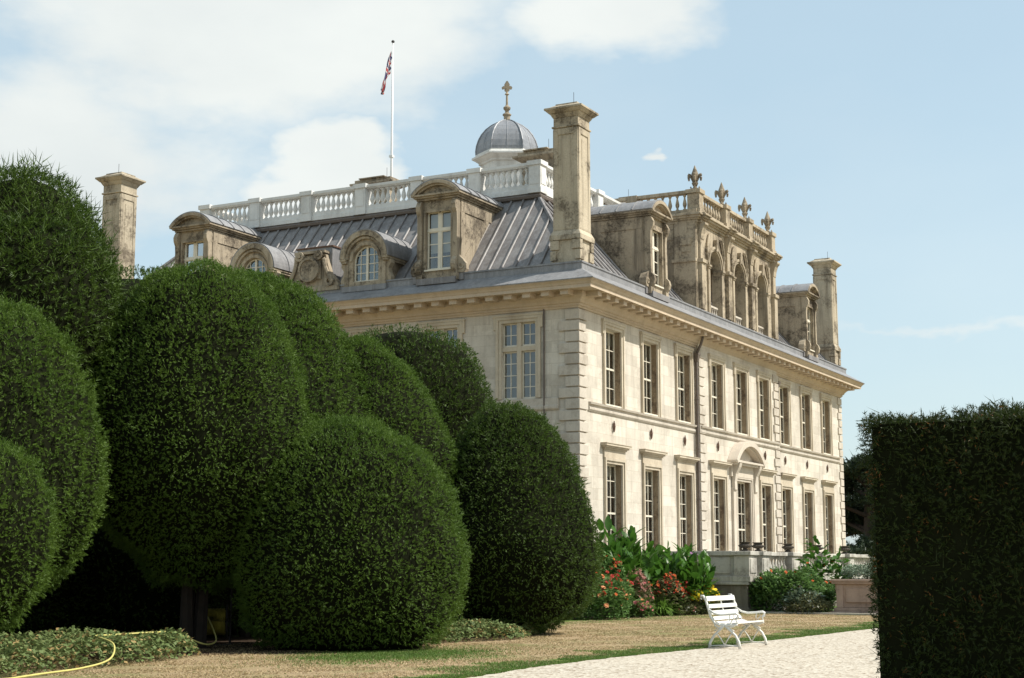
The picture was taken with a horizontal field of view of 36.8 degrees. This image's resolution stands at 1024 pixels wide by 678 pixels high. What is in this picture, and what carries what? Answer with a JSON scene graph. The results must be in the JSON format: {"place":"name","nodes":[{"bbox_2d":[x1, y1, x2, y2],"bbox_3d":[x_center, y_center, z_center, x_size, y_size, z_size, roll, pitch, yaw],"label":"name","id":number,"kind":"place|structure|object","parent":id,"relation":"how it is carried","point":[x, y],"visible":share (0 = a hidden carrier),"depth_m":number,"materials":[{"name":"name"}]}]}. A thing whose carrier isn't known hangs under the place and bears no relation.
{"place":"outdoors","nodes":[
{"label":"outdoors","id":0,"kind":"place"},
{"bbox_2d":[0,607,877,677],"bbox_3d":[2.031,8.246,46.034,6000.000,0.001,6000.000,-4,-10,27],"label":"lawn","id":1,"kind":"structure","parent":0,"point":[6,675],"depth_m":24.90,"materials":[{"name":"beige plant"}]},
{"bbox_2d":[0,430,65,634],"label":"yew topiary","id":2,"kind":"object","parent":1,"relation":"on","point":[28,520],"visible":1,"depth_m":20.91,"materials":[{"name":"green plant"}]},
{"bbox_2d":[0,625,200,675],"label":"ivy ground cover","id":3,"kind":"object","parent":1,"relation":"on","point":[32,648],"visible":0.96,"depth_m":22.38,"materials":[{"name":"green plant"}]},
{"bbox_2d":[10,617,216,677],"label":"garden hose","id":4,"kind":"object","parent":1,"relation":"on","point":[59,671],"visible":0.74,"depth_m":21.66,"materials":[{"name":"yellow rubber"}]},
{"bbox_2d":[7,634,318,661],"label":"bare earth under yews","id":5,"kind":"object","parent":1,"relation":"on","point":[235,640],"visible":0.11,"depth_m":26.22,"materials":[{"name":"soil"}]},
{"bbox_2d":[3,540,93,638],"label":"yew topiary","id":6,"kind":"object","parent":5,"relation":"on","point":[56,608],"visible":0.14,"depth_m":28.92,"materials":[{"name":"green plant"}]},
{"bbox_2d":[0,290,113,630],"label":"yew topiary","id":7,"kind":"object","parent":5,"relation":"on","point":[47,409],"visible":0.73,"depth_m":23.93,"materials":[{"name":"green plant"}]},
{"bbox_2d":[0,150,128,403],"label":"yew topiary","id":8,"kind":"object","parent":5,"relation":"on","point":[57,264],"visible":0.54,"depth_m":26.44,"materials":[{"name":"green plant"}]},
{"bbox_2d":[86,264,171,632],"bbox_3d":[-8.662,2.316,33.527,5.659,8.161,5.615,-4,-10,27],"label":"yew topiary","id":9,"kind":"object","parent":5,"relation":"on","point":[129,283],"visible":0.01,"depth_m":32.70,"materials":[{"name":"green plant"}]},
{"bbox_2d":[72,510,249,638],"bbox_3d":[-6.952,4.648,31.231,4.046,3.520,4.966,-4,-10,27],"label":"yew topiary","id":10,"kind":"object","parent":5,"relation":"on","point":[117,594],"visible":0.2,"depth_m":29.31,"materials":[{"name":"green plant"}]},
{"bbox_2d":[88,256,317,647],"bbox_3d":[-5.659,1.916,27.444,4.338,7.073,4.268,-4,-10,27],"label":"yew topiary","id":11,"kind":"object","parent":5,"relation":"on","point":[200,400],"visible":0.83,"depth_m":26.21,"materials":[{"name":"green plant"}]},
{"bbox_2d":[207,588,232,644],"bbox_3d":[-5.438,5.043,27.932,0.668,1.006,0.648,1,-9,-8],"label":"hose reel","id":12,"kind":"object","parent":5,"relation":"on","point":[218,617],"visible":0.66,"depth_m":27.75,"materials":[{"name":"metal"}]},
{"bbox_2d":[229,267,385,636],"bbox_3d":[-5.256,2.251,31.785,6.363,7.684,6.402,-4,-10,27],"label":"yew topiary","id":13,"kind":"object","parent":5,"relation":"on","point":[332,385],"visible":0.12,"depth_m":31.01,"materials":[{"name":"green plant"}]},
{"bbox_2d":[341,332,460,489],"bbox_3d":[-3.274,2.990,32.337,4.374,6.385,4.107,-4,-10,27],"label":"yew topiary","id":14,"kind":"object","parent":5,"relation":"on","point":[400,403],"visible":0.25,"depth_m":31.77,"materials":[{"name":"green plant"}]},
{"bbox_2d":[358,322,497,452],"bbox_3d":[-2.879,3.285,38.017,5.170,7.467,4.848,-4,-10,27],"label":"yew topiary","id":15,"kind":"object","parent":5,"relation":"on","point":[444,369],"visible":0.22,"depth_m":37.03,"materials":[{"name":"green plant"}]},
{"bbox_2d":[225,411,473,651],"bbox_3d":[-2.857,3.503,27.093,4.346,4.620,4.269,-4,-10,27],"label":"yew topiary","id":16,"kind":"object","parent":1,"relation":"on","point":[352,542],"visible":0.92,"depth_m":25.68,"materials":[{"name":"green plant"}]},
{"bbox_2d":[95,81,864,611],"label":"country house","id":17,"kind":"structure","parent":1,"relation":"on","point":[681,377],"depth_m":53.11,"materials":[{"name":"stone"}]},
{"bbox_2d":[346,325,392,336],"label":"window","id":18,"kind":"structure","parent":17,"relation":"in","point":[353,331],"depth_m":50.91,"materials":[{"name":"stone"}]},
{"bbox_2d":[389,40,394,176],"bbox_3d":[-4.991,-7.855,63.809,0.160,9.470,0.163,-4,-10,27],"label":"flagpole","id":19,"kind":"object","parent":17,"relation":"on","point":[391,156],"visible":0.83,"depth_m":63.95,"materials":[{"name":"metal"}]},
{"bbox_2d":[381,52,391,94],"bbox_3d":[-5.283,-11.156,64.264,0.510,1.965,0.247,-2,-9,15],"label":"flag","id":20,"kind":"object","parent":19,"relation":"attached to","point":[388,71],"visible":1,"depth_m":64.28,"materials":[{"name":"multicoloured fabric"}]},
{"bbox_2d":[417,319,465,351],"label":"window","id":21,"kind":"structure","parent":17,"relation":"in","point":[459,324],"depth_m":49.48,"materials":[{"name":"stone"}]},
{"bbox_2d":[492,312,542,399],"bbox_3d":[0.229,0.553,48.185,1.780,2.670,0.270,-4,-10,27],"label":"window","id":22,"kind":"structure","parent":17,"relation":"in","point":[520,348],"depth_m":48.23,"materials":[{"name":"stone"}]},
{"bbox_2d":[601,318,625,408],"bbox_3d":[3.082,0.824,49.535,0.550,2.750,1.760,-4,-10,27],"label":"window","id":23,"kind":"structure","parent":17,"relation":"in","point":[618,339],"depth_m":49.94,"materials":[{"name":"stone"}]},
{"bbox_2d":[600,442,631,544],"bbox_3d":[3.135,5.264,48.848,0.690,3.825,2.000,-4,-10,27],"label":"window","id":24,"kind":"structure","parent":17,"relation":"in","point":[613,453],"depth_m":49.31,"materials":[{"name":"stone"}]},
{"bbox_2d":[639,331,661,416],"bbox_3d":[4.520,1.225,52.240,0.550,2.750,1.760,-4,-10,27],"label":"window","id":25,"kind":"structure","parent":17,"relation":"in","point":[655,386],"depth_m":52.63,"materials":[{"name":"stone"}]},
{"bbox_2d":[639,449,667,550],"bbox_3d":[4.574,5.665,51.553,0.690,3.825,2.000,-4,-10,27],"label":"window","id":26,"kind":"structure","parent":17,"relation":"in","point":[650,459],"depth_m":51.98,"materials":[{"name":"stone"}]},
{"bbox_2d":[674,343,693,423],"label":"window","id":27,"kind":"structure","parent":17,"relation":"in","point":[687,361],"depth_m":55.33,"materials":[{"name":"stone"}]},
{"bbox_2d":[674,455,700,550],"bbox_3d":[6.012,6.067,54.258,0.690,3.825,2.000,-4,-10,27],"label":"window","id":28,"kind":"structure","parent":17,"relation":"in","point":[685,464],"depth_m":54.66,"materials":[{"name":"stone"}]},
{"bbox_2d":[707,353,726,430],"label":"window","id":29,"kind":"structure","parent":17,"relation":"in","point":[720,384],"depth_m":57.92,"materials":[{"name":"stone"}]},
{"bbox_2d":[708,460,732,550],"bbox_3d":[7.604,6.446,56.816,0.540,3.825,2.000,-4,-10,27],"label":"window","id":30,"kind":"structure","parent":17,"relation":"in","point":[718,469],"depth_m":57.24,"materials":[{"name":"stone"}]},
{"bbox_2d":[732,362,750,435],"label":"window","id":31,"kind":"structure","parent":17,"relation":"in","point":[744,391],"depth_m":60.31,"materials":[{"name":"stone"}]},
{"bbox_2d":[736,477,754,550],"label":"window","id":32,"kind":"structure","parent":17,"relation":"in","point":[748,501],"depth_m":59.87,"materials":[{"name":"white paint"}]},
{"bbox_2d":[756,370,772,440],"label":"window","id":33,"kind":"structure","parent":17,"relation":"in","point":[766,388],"depth_m":62.72,"materials":[{"name":"stone"}]},
{"bbox_2d":[759,468,777,561],"bbox_3d":[10.145,7.155,61.596,0.540,3.825,2.000,-4,-10,27],"label":"window","id":34,"kind":"structure","parent":17,"relation":"in","point":[766,475],"depth_m":62.05,"materials":[{"name":"stone"}]},
{"bbox_2d":[778,378,791,445],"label":"window","id":35,"kind":"structure","parent":17,"relation":"in","point":[786,404],"depth_m":65.47,"materials":[{"name":"stone"}]},
{"bbox_2d":[781,472,796,551],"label":"window","id":36,"kind":"structure","parent":17,"relation":"in","point":[786,478],"depth_m":64.80,"materials":[{"name":"stone"}]},
{"bbox_2d":[799,386,813,450],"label":"window","id":37,"kind":"structure","parent":17,"relation":"in","point":[807,399],"depth_m":68.15,"materials":[{"name":"stone"}]},
{"bbox_2d":[800,476,817,560],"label":"window","id":38,"kind":"structure","parent":17,"relation":"in","point":[807,482],"depth_m":67.50,"materials":[{"name":"stone"}]},
{"bbox_2d":[819,393,832,455],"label":"window","id":39,"kind":"structure","parent":17,"relation":"in","point":[827,407],"depth_m":70.84,"materials":[{"name":"stone"}]},
{"bbox_2d":[821,480,837,560],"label":"window","id":40,"kind":"structure","parent":17,"relation":"in","point":[827,485],"depth_m":70.17,"materials":[{"name":"stone"}]},
{"bbox_2d":[429,617,548,643],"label":"ivy ground cover","id":41,"kind":"object","parent":1,"relation":"on","point":[482,626],"visible":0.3,"depth_m":29.76,"materials":[{"name":"green plant"}]},
{"bbox_2d":[443,397,605,635],"bbox_3d":[-0.050,3.733,32.773,4.116,5.116,4.109,-4,-10,27],"label":"yew topiary","id":42,"kind":"object","parent":1,"relation":"on","point":[527,515],"visible":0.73,"depth_m":31.43,"materials":[{"name":"green plant"}]},
{"bbox_2d":[192,622,878,677],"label":"grass","id":43,"kind":"structure","parent":1,"relation":"on","point":[369,656],"depth_m":24.35,"materials":[{"name":"green plant"}]},
{"bbox_2d":[630,597,654,617],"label":"pink flower clump","id":44,"kind":"object","parent":1,"relation":"on","point":[645,607],"visible":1,"depth_m":42.98,"materials":[{"name":"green plant"}]},
{"bbox_2d":[641,551,874,612],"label":"terrace wall","id":45,"kind":"structure","parent":1,"relation":"on","point":[737,572],"depth_m":47.96,"materials":[{"name":"stone"}]},
{"bbox_2d":[738,542,751,550],"bbox_3d":[7.277,6.484,48.018,0.430,0.297,0.430,-4,-10,27],"label":"garden urn","id":46,"kind":"object","parent":45,"relation":"on","point":[744,545],"visible":1,"depth_m":47.90,"materials":[{"name":"stone"}]},
{"bbox_2d":[751,542,764,550],"bbox_3d":[7.859,6.646,49.112,0.430,0.297,0.430,-4,-10,27],"label":"garden urn","id":47,"kind":"object","parent":45,"relation":"on","point":[757,545],"visible":0.98,"depth_m":49.00,"materials":[{"name":"stone"}]},
{"bbox_2d":[782,544,793,551],"bbox_3d":[9.302,7.049,51.826,0.430,0.297,0.430,-4,-10,27],"label":"garden urn","id":48,"kind":"object","parent":45,"relation":"on","point":[787,547],"visible":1,"depth_m":51.71,"materials":[{"name":"stone"}]},
{"bbox_2d":[812,545,822,552],"bbox_3d":[10.885,7.491,54.803,0.430,0.297,0.430,-4,-10,27],"label":"garden urn","id":49,"kind":"object","parent":45,"relation":"on","point":[819,547],"visible":0.45,"depth_m":54.68,"materials":[{"name":"stone"}]},
{"bbox_2d":[839,546,849,553],"bbox_3d":[12.514,7.946,57.867,0.430,0.297,0.430,-4,-10,27],"label":"garden urn","id":50,"kind":"object","parent":45,"relation":"on","point":[844,548],"visible":0.78,"depth_m":57.74,"materials":[{"name":"stone"}]},
{"bbox_2d":[747,611,877,615],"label":"stone kerb","id":51,"kind":"structure","parent":1,"relation":"on","point":[821,613],"depth_m":45.77,"materials":[{"name":"beige stone"}]},
{"bbox_2d":[844,497,863,542],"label":"cedar tree","id":52,"kind":"object","parent":1,"relation":"on","point":[850,531],"visible":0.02,"depth_m":119.28,"materials":[{"name":"green plant"}]},
{"bbox_2d":[830,578,877,612],"bbox_3d":[10.730,7.749,46.279,1.900,1.055,1.600,-4,-10,27],"label":"stone planter","id":53,"kind":"object","parent":1,"relation":"on","point":[851,593],"visible":0.6,"depth_m":45.80,"materials":[{"name":"stone"}]},
{"bbox_2d":[840,563,876,578],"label":"lavender plant","id":54,"kind":"object","parent":53,"relation":"on","point":[858,571],"visible":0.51,"depth_m":46.27,"materials":[{"name":"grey plant"}]},
{"bbox_2d":[842,453,875,554],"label":"cedar tree","id":55,"kind":"object","parent":1,"relation":"on","point":[856,506],"visible":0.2,"depth_m":103.99,"materials":[{"name":"green plant"}]},
{"bbox_2d":[0,0,1023,544],"label":"sky","id":56,"kind":"structure","parent":0,"point":[885,138],"materials":[{"name":"blue"}]},
{"bbox_2d":[469,628,879,677],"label":"gravel path","id":57,"kind":"structure","parent":0,"point":[840,655],"depth_m":22.51,"materials":[{"name":"beige gravel"}]},
{"bbox_2d":[699,594,767,648],"bbox_3d":[3.958,5.019,27.395,0.752,0.920,1.476,-4,-10,27],"label":"garden bench","id":58,"kind":"object","parent":57,"relation":"on","point":[728,614],"visible":1,"depth_m":27.28,"materials":[{"name":"white paint"}]},
{"bbox_2d":[846,396,1023,677],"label":"yew hedge","id":59,"kind":"object","parent":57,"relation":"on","point":[947,536],"visible":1,"depth_m":14.44,"materials":[{"name":"green plant"}]},
{"bbox_2d":[574,609,830,618],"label":"flower bed soil","id":60,"kind":"structure","parent":0,"point":[668,615],"depth_m":44.70,"materials":[{"name":"brown soil"}]},
{"bbox_2d":[555,599,589,620],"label":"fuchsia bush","id":61,"kind":"object","parent":60,"relation":"on","point":[580,613],"visible":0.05,"depth_m":41.39,"materials":[{"name":"green plant"}]},
{"bbox_2d":[577,573,631,619],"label":"dahlia bush","id":62,"kind":"object","parent":60,"relation":"on","point":[619,593],"visible":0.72,"depth_m":41.43,"materials":[{"name":"green plant"}]},
{"bbox_2d":[587,551,635,617],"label":"dahlia bush","id":63,"kind":"object","parent":60,"relation":"on","point":[613,576],"visible":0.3,"depth_m":42.96,"materials":[{"name":"green plant"}]},
{"bbox_2d":[585,515,663,616],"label":"canna clump","id":64,"kind":"object","parent":60,"relation":"on","point":[626,547],"visible":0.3,"depth_m":44.40,"materials":[{"name":"green plant"}]},
{"bbox_2d":[595,576,663,616],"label":"daylily clump","id":65,"kind":"object","parent":60,"relation":"on","point":[633,600],"visible":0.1,"depth_m":43.98,"materials":[{"name":"green plant"}]},
{"bbox_2d":[613,567,654,616],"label":"sedum clump","id":66,"kind":"object","parent":60,"relation":"on","point":[644,589],"visible":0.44,"depth_m":43.88,"materials":[{"name":"pink plant"}]},
{"bbox_2d":[641,581,683,615],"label":"daylily clump","id":67,"kind":"object","parent":60,"relation":"on","point":[666,609],"visible":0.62,"depth_m":44.49,"materials":[{"name":"green plant"}]},
{"bbox_2d":[652,572,692,614],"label":"helenium clump","id":68,"kind":"object","parent":60,"relation":"on","point":[671,584],"visible":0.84,"depth_m":44.88,"materials":[{"name":"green plant"}]},
{"bbox_2d":[634,540,722,614],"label":"canna clump","id":69,"kind":"object","parent":60,"relation":"on","point":[681,564],"visible":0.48,"depth_m":45.79,"materials":[{"name":"green plant"}]},
{"bbox_2d":[673,552,713,612],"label":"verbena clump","id":70,"kind":"object","parent":60,"relation":"on","point":[695,583],"visible":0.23,"depth_m":46.53,"materials":[{"name":"green plant"}]},
{"bbox_2d":[675,600,713,614],"bbox_3d":[5.473,7.994,45.963,0.946,0.609,2.485,-4,-10,27],"label":"heather mound","id":71,"kind":"object","parent":60,"relation":"on","point":[693,607],"visible":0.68,"depth_m":45.23,"materials":[{"name":"green plant"}]},
{"bbox_2d":[686,584,721,613],"bbox_3d":[5.766,7.847,46.319,0.940,0.911,2.301,-4,-10,27],"label":"antirrhinum patch","id":72,"kind":"object","parent":60,"relation":"on","point":[696,598],"visible":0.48,"depth_m":45.71,"materials":[{"name":"green plant"}]},
{"bbox_2d":[748,562,836,611],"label":"leafy shrub","id":73,"kind":"object","parent":60,"relation":"on","point":[767,584],"visible":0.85,"depth_m":47.23,"materials":[{"name":"green plant"}]},
{"bbox_2d":[783,591,833,613],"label":"bronze shrub","id":74,"kind":"object","parent":60,"relation":"on","point":[828,607],"visible":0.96,"depth_m":46.12,"materials":[{"name":"green plant"}]},
{"bbox_2d":[794,535,856,611],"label":"acanthus plant","id":75,"kind":"object","parent":60,"relation":"on","point":[818,564],"visible":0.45,"depth_m":49.20,"materials":[{"name":"green plant"}]},
{"bbox_2d":[778,580,825,611],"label":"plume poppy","id":76,"kind":"object","parent":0,"point":[787,599],"visible":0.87,"depth_m":46.48,"materials":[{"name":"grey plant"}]}
]}

